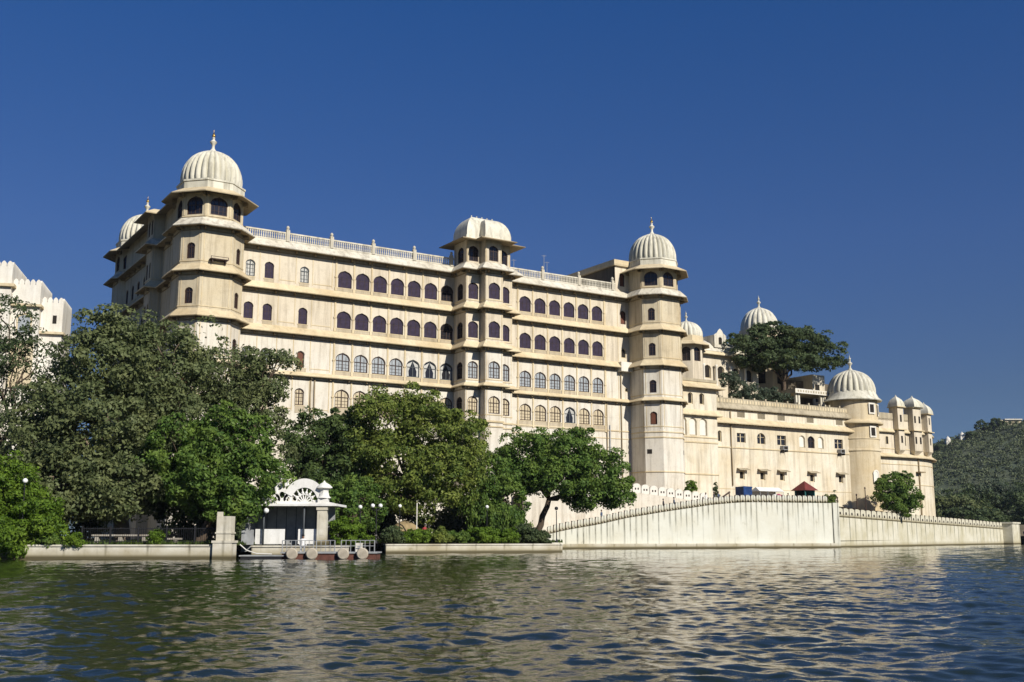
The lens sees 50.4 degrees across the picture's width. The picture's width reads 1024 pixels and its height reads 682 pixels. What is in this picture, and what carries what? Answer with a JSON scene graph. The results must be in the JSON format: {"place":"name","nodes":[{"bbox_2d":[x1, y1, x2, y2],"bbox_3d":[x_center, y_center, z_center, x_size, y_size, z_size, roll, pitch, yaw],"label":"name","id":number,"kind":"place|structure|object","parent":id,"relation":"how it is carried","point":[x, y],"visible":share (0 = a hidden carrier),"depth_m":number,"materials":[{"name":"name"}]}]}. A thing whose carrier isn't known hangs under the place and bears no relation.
{"place":"outdoors","nodes":[
{"label":"outdoors","id":0,"kind":"place"},
{"bbox_2d":[31,539,562,544],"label":"grass","id":1,"kind":"structure","parent":0,"point":[175,543],"depth_m":77.03,"materials":[{"name":"green plant"}]},
{"bbox_2d":[89,538,857,544],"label":"garden ground","id":2,"kind":"structure","parent":0,"point":[329,544],"depth_m":82.97,"materials":[{"name":"beige stone"}]},
{"bbox_2d":[0,293,63,463],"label":"dark tree","id":3,"kind":"object","parent":2,"relation":"on","point":[9,346],"visible":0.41,"depth_m":97.68,"materials":[{"name":"green plant"}]},
{"bbox_2d":[0,449,69,559],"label":"bright shrub","id":4,"kind":"object","parent":2,"relation":"on","point":[35,522],"visible":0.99,"depth_m":76.05,"materials":[{"name":"green plant"}]},
{"bbox_2d":[0,261,71,452],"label":"crenellated building","id":5,"kind":"structure","parent":2,"relation":"on","point":[55,317],"depth_m":116.60,"materials":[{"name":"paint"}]},
{"bbox_2d":[20,469,112,540],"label":"thicket","id":6,"kind":"object","parent":2,"relation":"on","point":[85,524],"visible":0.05,"depth_m":90.01,"materials":[{"name":"green plant"}]},
{"bbox_2d":[0,302,235,540],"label":"broad tree","id":7,"kind":"object","parent":2,"relation":"on","point":[113,483],"visible":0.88,"depth_m":84.04,"materials":[{"name":"green plant"}]},
{"bbox_2d":[93,534,148,542],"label":"stone bench","id":8,"kind":"object","parent":2,"relation":"on","point":[120,537],"visible":0.54,"depth_m":80.24,"materials":[{"name":"white stone"}]},
{"bbox_2d":[81,526,215,544],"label":"iron fence","id":9,"kind":"object","parent":2,"relation":"on","point":[138,528],"visible":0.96,"depth_m":77.18,"materials":[{"name":"grey"}]},
{"bbox_2d":[145,529,170,544],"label":"shrub","id":10,"kind":"object","parent":2,"relation":"on","point":[154,536],"visible":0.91,"depth_m":77.02,"materials":[{"name":"green plant"}]},
{"bbox_2d":[139,484,245,555],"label":"thicket","id":11,"kind":"object","parent":2,"relation":"on","point":[180,518],"visible":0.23,"depth_m":89.45,"materials":[{"name":"green plant"}]},
{"bbox_2d":[128,399,296,540],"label":"bushy tree","id":12,"kind":"object","parent":2,"relation":"on","point":[228,474],"visible":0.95,"depth_m":81.17,"materials":[{"name":"green plant"}]},
{"bbox_2d":[159,336,303,545],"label":"loose tree","id":13,"kind":"object","parent":2,"relation":"on","point":[241,394],"visible":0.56,"depth_m":92.38,"materials":[{"name":"green plant"}]},
{"bbox_2d":[241,478,346,551],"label":"jetty shelter","id":14,"kind":"object","parent":2,"relation":"on","point":[285,519],"visible":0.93,"depth_m":81.77,"materials":[{"name":"paint"}]},
{"bbox_2d":[277,405,380,516],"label":"dense tree","id":15,"kind":"object","parent":2,"relation":"on","point":[329,440],"visible":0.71,"depth_m":110.21,"materials":[{"name":"green plant"}]},
{"bbox_2d":[307,472,388,532],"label":"bush","id":16,"kind":"object","parent":2,"relation":"on","point":[351,498],"visible":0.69,"depth_m":104.39,"materials":[{"name":"green plant"}]},
{"bbox_2d":[328,515,374,547],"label":"round bush","id":17,"kind":"object","parent":2,"relation":"on","point":[346,528],"visible":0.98,"depth_m":83.02,"materials":[{"name":"green plant"}]},
{"bbox_2d":[338,493,434,550],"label":"thicket","id":18,"kind":"object","parent":2,"relation":"on","point":[389,520],"visible":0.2,"depth_m":115.47,"materials":[{"name":"green plant"}]},
{"bbox_2d":[380,525,405,543],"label":"shrub","id":19,"kind":"object","parent":2,"relation":"on","point":[391,534],"visible":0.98,"depth_m":100.73,"materials":[{"name":"green plant"}]},
{"bbox_2d":[101,133,688,543],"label":"palace","id":20,"kind":"structure","parent":2,"relation":"on","point":[487,332],"depth_m":139.69,"materials":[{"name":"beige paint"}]},
{"bbox_2d":[243,301,252,318],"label":"window","id":21,"kind":"structure","parent":20,"relation":"in","point":[248,306],"depth_m":127.75,"materials":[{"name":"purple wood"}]},
{"bbox_2d":[334,389,348,407],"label":"window","id":22,"kind":"structure","parent":20,"relation":"in","point":[341,396],"depth_m":132.42,"materials":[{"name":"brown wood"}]},
{"bbox_2d":[336,353,349,371],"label":"window","id":23,"kind":"structure","parent":20,"relation":"in","point":[342,360],"depth_m":133.19,"materials":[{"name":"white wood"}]},
{"bbox_2d":[337,311,350,328],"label":"window","id":24,"kind":"structure","parent":20,"relation":"in","point":[343,318],"depth_m":134.14,"materials":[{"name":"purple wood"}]},
{"bbox_2d":[338,271,351,288],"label":"window","id":25,"kind":"structure","parent":20,"relation":"in","point":[344,278],"depth_m":135.03,"materials":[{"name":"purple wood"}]},
{"bbox_2d":[354,355,367,372],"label":"window","id":26,"kind":"structure","parent":20,"relation":"in","point":[360,362],"depth_m":134.47,"materials":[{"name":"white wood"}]},
{"bbox_2d":[355,313,368,330],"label":"window","id":27,"kind":"structure","parent":20,"relation":"in","point":[361,320],"depth_m":135.42,"materials":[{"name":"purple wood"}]},
{"bbox_2d":[356,274,369,290],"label":"window","id":28,"kind":"structure","parent":20,"relation":"in","point":[362,280],"depth_m":136.32,"materials":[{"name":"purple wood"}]},
{"bbox_2d":[372,356,384,374],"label":"window","id":29,"kind":"structure","parent":20,"relation":"in","point":[378,364],"depth_m":135.75,"materials":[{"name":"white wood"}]},
{"bbox_2d":[373,315,385,332],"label":"window","id":30,"kind":"structure","parent":20,"relation":"in","point":[379,323],"depth_m":136.70,"materials":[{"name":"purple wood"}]},
{"bbox_2d":[374,276,386,292],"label":"window","id":31,"kind":"structure","parent":20,"relation":"in","point":[380,283],"depth_m":137.59,"materials":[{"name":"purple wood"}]},
{"bbox_2d":[389,358,402,375],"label":"window","id":32,"kind":"structure","parent":20,"relation":"in","point":[395,365],"depth_m":136.99,"materials":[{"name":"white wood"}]},
{"bbox_2d":[390,317,402,334],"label":"window","id":33,"kind":"structure","parent":20,"relation":"in","point":[396,325],"depth_m":137.96,"materials":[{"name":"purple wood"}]},
{"bbox_2d":[391,278,403,295],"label":"window","id":34,"kind":"structure","parent":20,"relation":"in","point":[397,286],"depth_m":138.87,"materials":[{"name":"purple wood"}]},
{"bbox_2d":[406,360,419,377],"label":"window","id":35,"kind":"structure","parent":20,"relation":"in","point":[412,366],"depth_m":138.30,"materials":[{"name":"grey wood"}]},
{"bbox_2d":[407,319,419,336],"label":"window","id":36,"kind":"structure","parent":20,"relation":"in","point":[413,327],"depth_m":139.25,"materials":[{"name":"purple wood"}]},
{"bbox_2d":[408,281,420,297],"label":"window","id":37,"kind":"structure","parent":20,"relation":"in","point":[414,287],"depth_m":140.13,"materials":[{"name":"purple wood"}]},
{"bbox_2d":[423,361,435,378],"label":"window","id":38,"kind":"structure","parent":20,"relation":"in","point":[429,367],"depth_m":139.55,"materials":[{"name":"grey wood"}]},
{"bbox_2d":[424,283,436,299],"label":"window","id":39,"kind":"structure","parent":20,"relation":"in","point":[430,289],"depth_m":141.40,"materials":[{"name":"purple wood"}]},
{"bbox_2d":[424,322,436,338],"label":"window","id":40,"kind":"structure","parent":20,"relation":"in","point":[430,328],"depth_m":140.51,"materials":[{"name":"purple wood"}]},
{"bbox_2d":[440,323,452,339],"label":"window","id":41,"kind":"structure","parent":20,"relation":"in","point":[446,330],"depth_m":141.77,"materials":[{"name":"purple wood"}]},
{"bbox_2d":[440,363,452,380],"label":"window","id":42,"kind":"structure","parent":20,"relation":"in","point":[446,370],"depth_m":140.84,"materials":[{"name":"grey wood"}]},
{"bbox_2d":[441,285,452,301],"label":"window","id":43,"kind":"structure","parent":20,"relation":"in","point":[446,291],"depth_m":142.69,"materials":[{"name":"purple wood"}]},
{"bbox_2d":[519,296,530,311],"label":"window","id":44,"kind":"structure","parent":20,"relation":"in","point":[524,301],"depth_m":149.13,"materials":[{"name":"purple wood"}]},
{"bbox_2d":[519,333,530,348],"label":"window","id":45,"kind":"structure","parent":20,"relation":"in","point":[524,338],"depth_m":148.23,"materials":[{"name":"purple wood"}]},
{"bbox_2d":[519,371,530,386],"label":"window","id":46,"kind":"structure","parent":20,"relation":"in","point":[525,377],"depth_m":147.29,"materials":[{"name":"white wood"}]},
{"bbox_2d":[519,404,530,420],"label":"window","id":47,"kind":"structure","parent":20,"relation":"in","point":[525,410],"depth_m":146.50,"materials":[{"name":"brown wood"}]},
{"bbox_2d":[534,334,545,349],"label":"window","id":48,"kind":"structure","parent":20,"relation":"in","point":[539,340],"depth_m":149.50,"materials":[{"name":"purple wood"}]},
{"bbox_2d":[535,372,545,388],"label":"window","id":49,"kind":"structure","parent":20,"relation":"in","point":[540,379],"depth_m":148.59,"materials":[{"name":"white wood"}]},
{"bbox_2d":[535,405,545,421],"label":"window","id":50,"kind":"structure","parent":20,"relation":"in","point":[540,411],"depth_m":147.79,"materials":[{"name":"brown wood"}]},
{"bbox_2d":[549,300,559,315],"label":"window","id":51,"kind":"structure","parent":20,"relation":"in","point":[554,307],"depth_m":151.70,"materials":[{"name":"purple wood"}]},
{"bbox_2d":[549,336,559,351],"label":"window","id":52,"kind":"structure","parent":20,"relation":"in","point":[554,343],"depth_m":150.78,"materials":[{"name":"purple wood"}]},
{"bbox_2d":[549,373,560,389],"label":"window","id":53,"kind":"structure","parent":20,"relation":"in","point":[554,379],"depth_m":149.86,"materials":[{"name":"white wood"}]},
{"bbox_2d":[550,406,560,422],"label":"window","id":54,"kind":"structure","parent":20,"relation":"in","point":[555,412],"depth_m":149.10,"materials":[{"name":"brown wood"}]},
{"bbox_2d":[564,375,574,390],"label":"window","id":55,"kind":"structure","parent":20,"relation":"in","point":[569,381],"depth_m":151.15,"materials":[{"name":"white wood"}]},
{"bbox_2d":[564,407,574,423],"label":"window","id":56,"kind":"structure","parent":20,"relation":"in","point":[569,412],"depth_m":150.38,"materials":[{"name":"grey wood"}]},
{"bbox_2d":[578,376,588,391],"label":"window","id":57,"kind":"structure","parent":20,"relation":"in","point":[583,381],"depth_m":152.45,"materials":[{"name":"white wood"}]},
{"bbox_2d":[579,408,588,423],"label":"window","id":58,"kind":"structure","parent":20,"relation":"in","point":[583,413],"depth_m":151.63,"materials":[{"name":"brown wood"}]},
{"bbox_2d":[593,377,602,393],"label":"window","id":59,"kind":"structure","parent":20,"relation":"in","point":[597,382],"depth_m":153.75,"materials":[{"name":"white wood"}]},
{"bbox_2d":[593,409,603,424],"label":"window","id":60,"kind":"structure","parent":20,"relation":"in","point":[598,415],"depth_m":152.93,"materials":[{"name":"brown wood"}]},
{"bbox_2d":[401,528,430,543],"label":"shrub","id":61,"kind":"object","parent":2,"relation":"on","point":[416,536],"visible":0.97,"depth_m":101.29,"materials":[{"name":"green plant"}]},
{"bbox_2d":[343,380,492,543],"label":"bright tree","id":62,"kind":"object","parent":2,"relation":"on","point":[450,457],"visible":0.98,"depth_m":108.89,"materials":[{"name":"green plant"}]},
{"bbox_2d":[425,526,454,543],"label":"shrub","id":63,"kind":"object","parent":2,"relation":"on","point":[442,536],"visible":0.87,"depth_m":102.53,"materials":[{"name":"green plant"}]},
{"bbox_2d":[423,501,488,543],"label":"thicket","id":64,"kind":"object","parent":2,"relation":"on","point":[449,519],"visible":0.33,"depth_m":116.92,"materials":[{"name":"green plant"}]},
{"bbox_2d":[446,530,471,543],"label":"shrub","id":65,"kind":"object","parent":2,"relation":"on","point":[462,536],"visible":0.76,"depth_m":103.53,"materials":[{"name":"green plant"}]},
{"bbox_2d":[465,526,500,543],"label":"shrub","id":66,"kind":"object","parent":2,"relation":"on","point":[481,535],"visible":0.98,"depth_m":103.81,"materials":[{"name":"green plant"}]},
{"bbox_2d":[454,452,533,543],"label":"hanging tree","id":67,"kind":"object","parent":2,"relation":"on","point":[500,512],"visible":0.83,"depth_m":111.23,"materials":[{"name":"green plant"}]},
{"bbox_2d":[488,527,520,543],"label":"shrub","id":68,"kind":"object","parent":2,"relation":"on","point":[508,535],"visible":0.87,"depth_m":104.73,"materials":[{"name":"green plant"}]},
{"bbox_2d":[500,523,537,543],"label":"shrub","id":69,"kind":"object","parent":2,"relation":"on","point":[526,528],"visible":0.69,"depth_m":106.13,"materials":[{"name":"green plant"}]},
{"bbox_2d":[520,529,551,543],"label":"shrub","id":70,"kind":"object","parent":2,"relation":"on","point":[541,536],"visible":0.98,"depth_m":105.98,"materials":[{"name":"green plant"}]},
{"bbox_2d":[489,425,636,543],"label":"leaning tree","id":71,"kind":"object","parent":2,"relation":"on","point":[546,466],"visible":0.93,"depth_m":115.15,"materials":[{"name":"green plant"}]},
{"bbox_2d":[523,482,707,530],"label":"terrace wall","id":72,"kind":"structure","parent":2,"relation":"on","point":[648,496],"depth_m":140.94,"materials":[{"name":"paint"}]},
{"bbox_2d":[682,377,854,507],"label":"palace wing","id":73,"kind":"structure","parent":2,"relation":"on","point":[730,444],"depth_m":167.64,"materials":[{"name":"beige paint"}]},
{"bbox_2d":[681,312,709,378],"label":"domed pavilion","id":74,"kind":"structure","parent":73,"relation":"on","point":[693,344],"depth_m":172.10,"materials":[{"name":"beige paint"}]},
{"bbox_2d":[702,329,758,397],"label":"palace","id":75,"kind":"structure","parent":73,"relation":"on","point":[717,361],"depth_m":178.03,"materials":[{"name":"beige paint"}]},
{"bbox_2d":[719,371,793,402],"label":"terrace shrub","id":76,"kind":"object","parent":73,"relation":"on","point":[734,381],"visible":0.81,"depth_m":173.29,"materials":[{"name":"green plant"}]},
{"bbox_2d":[728,297,786,392],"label":"octagonal tower","id":77,"kind":"structure","parent":73,"relation":"on","point":[768,378],"depth_m":192.44,"materials":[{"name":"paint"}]},
{"bbox_2d":[719,320,849,402],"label":"rooftop tree","id":78,"kind":"object","parent":73,"relation":"on","point":[788,349],"visible":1,"depth_m":180.53,"materials":[{"name":"green plant"}]},
{"bbox_2d":[772,388,828,406],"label":"terrace pavilion","id":79,"kind":"structure","parent":73,"relation":"on","point":[803,396],"depth_m":182.33,"materials":[{"name":"paint"}]},
{"bbox_2d":[779,374,828,406],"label":"stair house","id":80,"kind":"structure","parent":73,"relation":"on","point":[813,382],"depth_m":190.20,"materials":[{"name":"paint"}]},
{"bbox_2d":[832,503,840,547],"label":"ramp pier","id":81,"kind":"structure","parent":2,"relation":"on","point":[836,523],"depth_m":146.55,"materials":[{"name":"paint"}]},
{"bbox_2d":[824,356,883,511],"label":"round tower","id":82,"kind":"structure","parent":2,"relation":"on","point":[852,392],"depth_m":178.46,"materials":[{"name":"paint"}]},
{"bbox_2d":[878,395,936,516],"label":"bastion","id":83,"kind":"object","parent":2,"relation":"on","point":[906,438],"visible":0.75,"depth_m":187.66,"materials":[{"name":"paint"}]},
{"bbox_2d":[839,508,1003,547],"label":"causeway wall","id":84,"kind":"structure","parent":2,"relation":"on","point":[867,528],"depth_m":170.85,"materials":[{"name":"paint"}]},
{"bbox_2d":[934,494,991,516],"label":"shore tree","id":85,"kind":"object","parent":2,"relation":"on","point":[945,502],"visible":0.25,"depth_m":290.15,"materials":[{"name":"green plant"}]},
{"bbox_2d":[935,483,1009,515],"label":"shore tree","id":86,"kind":"object","parent":2,"relation":"on","point":[985,498],"visible":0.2,"depth_m":295.61,"materials":[{"name":"green plant"}]},
{"bbox_2d":[940,504,1010,521],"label":"shore tree","id":87,"kind":"object","parent":2,"relation":"on","point":[967,512],"visible":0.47,"depth_m":256.66,"materials":[{"name":"green plant"}]},
{"bbox_2d":[966,478,1023,520],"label":"shore tree","id":88,"kind":"object","parent":2,"relation":"on","point":[1000,488],"visible":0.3,"depth_m":301.41,"materials":[{"name":"green plant"}]},
{"bbox_2d":[998,522,1020,543],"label":"end pier","id":89,"kind":"structure","parent":2,"relation":"on","point":[1011,532],"depth_m":208.46,"materials":[{"name":"paint"}]},
{"bbox_2d":[1000,483,1023,521],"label":"shore tree","id":90,"kind":"object","parent":2,"relation":"on","point":[1019,496],"visible":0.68,"depth_m":285.65,"materials":[{"name":"green plant"}]},
{"bbox_2d":[1009,503,1023,524],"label":"shore tree","id":91,"kind":"object","parent":2,"relation":"on","point":[1021,513],"visible":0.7,"depth_m":268.78,"materials":[{"name":"green plant"}]},
{"bbox_2d":[0,537,1023,681],"bbox_3d":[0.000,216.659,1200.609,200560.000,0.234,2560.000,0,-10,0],"label":"lake water","id":92,"kind":"structure","parent":0,"point":[948,613],"depth_m":21.83,"materials":[{"name":"blue liquid"}]},
{"bbox_2d":[0,545,212,559],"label":"garden quay","id":93,"kind":"structure","parent":92,"relation":"in","point":[147,552],"depth_m":75.50,"materials":[{"name":"paint"}]},
{"bbox_2d":[35,532,60,548],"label":"shrub","id":94,"kind":"object","parent":93,"relation":"on","point":[54,539],"visible":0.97,"depth_m":75.54,"materials":[{"name":"green plant"}]},
{"bbox_2d":[62,532,87,547],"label":"shrub","id":95,"kind":"object","parent":93,"relation":"on","point":[74,538],"visible":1,"depth_m":75.39,"materials":[{"name":"green plant"}]},
{"bbox_2d":[211,512,237,558],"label":"gate pier","id":96,"kind":"structure","parent":92,"relation":"in","point":[224,545],"depth_m":75.54,"materials":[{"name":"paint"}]},
{"bbox_2d":[239,544,284,559],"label":"gangway","id":97,"kind":"object","parent":92,"relation":"on","point":[255,557],"visible":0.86,"depth_m":76.51,"materials":[{"name":"grey metal"}]},
{"bbox_2d":[251,545,349,554],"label":"landing quay","id":98,"kind":"structure","parent":92,"relation":"in","point":[274,549],"depth_m":80.63,"materials":[{"name":"paint"}]},
{"bbox_2d":[280,540,381,559],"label":"floating platform","id":99,"kind":"structure","parent":92,"relation":"on","point":[313,553],"depth_m":76.50,"materials":[{"name":"grey paint"}]},
{"bbox_2d":[383,544,562,553],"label":"low retaining wall","id":100,"kind":"structure","parent":92,"relation":"in","point":[473,548],"depth_m":102.26,"materials":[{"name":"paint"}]},
{"bbox_2d":[547,495,836,548],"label":"ramp wall","id":101,"kind":"structure","parent":92,"relation":"in","point":[782,521],"depth_m":140.38,"materials":[{"name":"paint"}]},
{"bbox_2d":[0,0,1023,535],"label":"sky","id":102,"kind":"structure","parent":0,"point":[854,169],"materials":[{"name":"blue"}]},
{"bbox_2d":[752,487,783,501],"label":"white tent","id":103,"kind":"object","parent":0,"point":[765,491],"visible":0.37,"depth_m":153.12,"materials":[{"name":"fabric"}]},
{"bbox_2d":[839,507,890,512],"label":"plaza","id":104,"kind":"structure","parent":0,"point":[858,509],"depth_m":161.02,"materials":[{"name":"beige stone"}]},
{"bbox_2d":[735,486,751,501],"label":"blue kiosk","id":105,"kind":"object","parent":104,"relation":"on","point":[743,490],"visible":0.5,"depth_m":150.59,"materials":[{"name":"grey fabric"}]},
{"bbox_2d":[791,481,817,502],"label":"red roofed booth","id":106,"kind":"object","parent":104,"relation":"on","point":[803,488],"visible":0.6,"depth_m":152.91,"materials":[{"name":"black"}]},
{"bbox_2d":[933,424,1023,507],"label":"hill","id":107,"kind":"structure","parent":0,"point":[945,485],"depth_m":553.10,"materials":[{"name":"green plant"}]},
{"bbox_2d":[932,418,1023,521],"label":"hill scrub","id":108,"kind":"object","parent":107,"relation":"on","point":[990,444],"visible":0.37,"depth_m":576.49,"materials":[{"name":"green plant"}]},
{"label":"lower terrace","id":109,"kind":"structure","parent":0,"visible":0},
{"bbox_2d":[870,470,925,517],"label":"bastion tree","id":110,"kind":"object","parent":109,"relation":"on","point":[897,497],"visible":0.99,"depth_m":168.74,"materials":[{"name":"green plant"}]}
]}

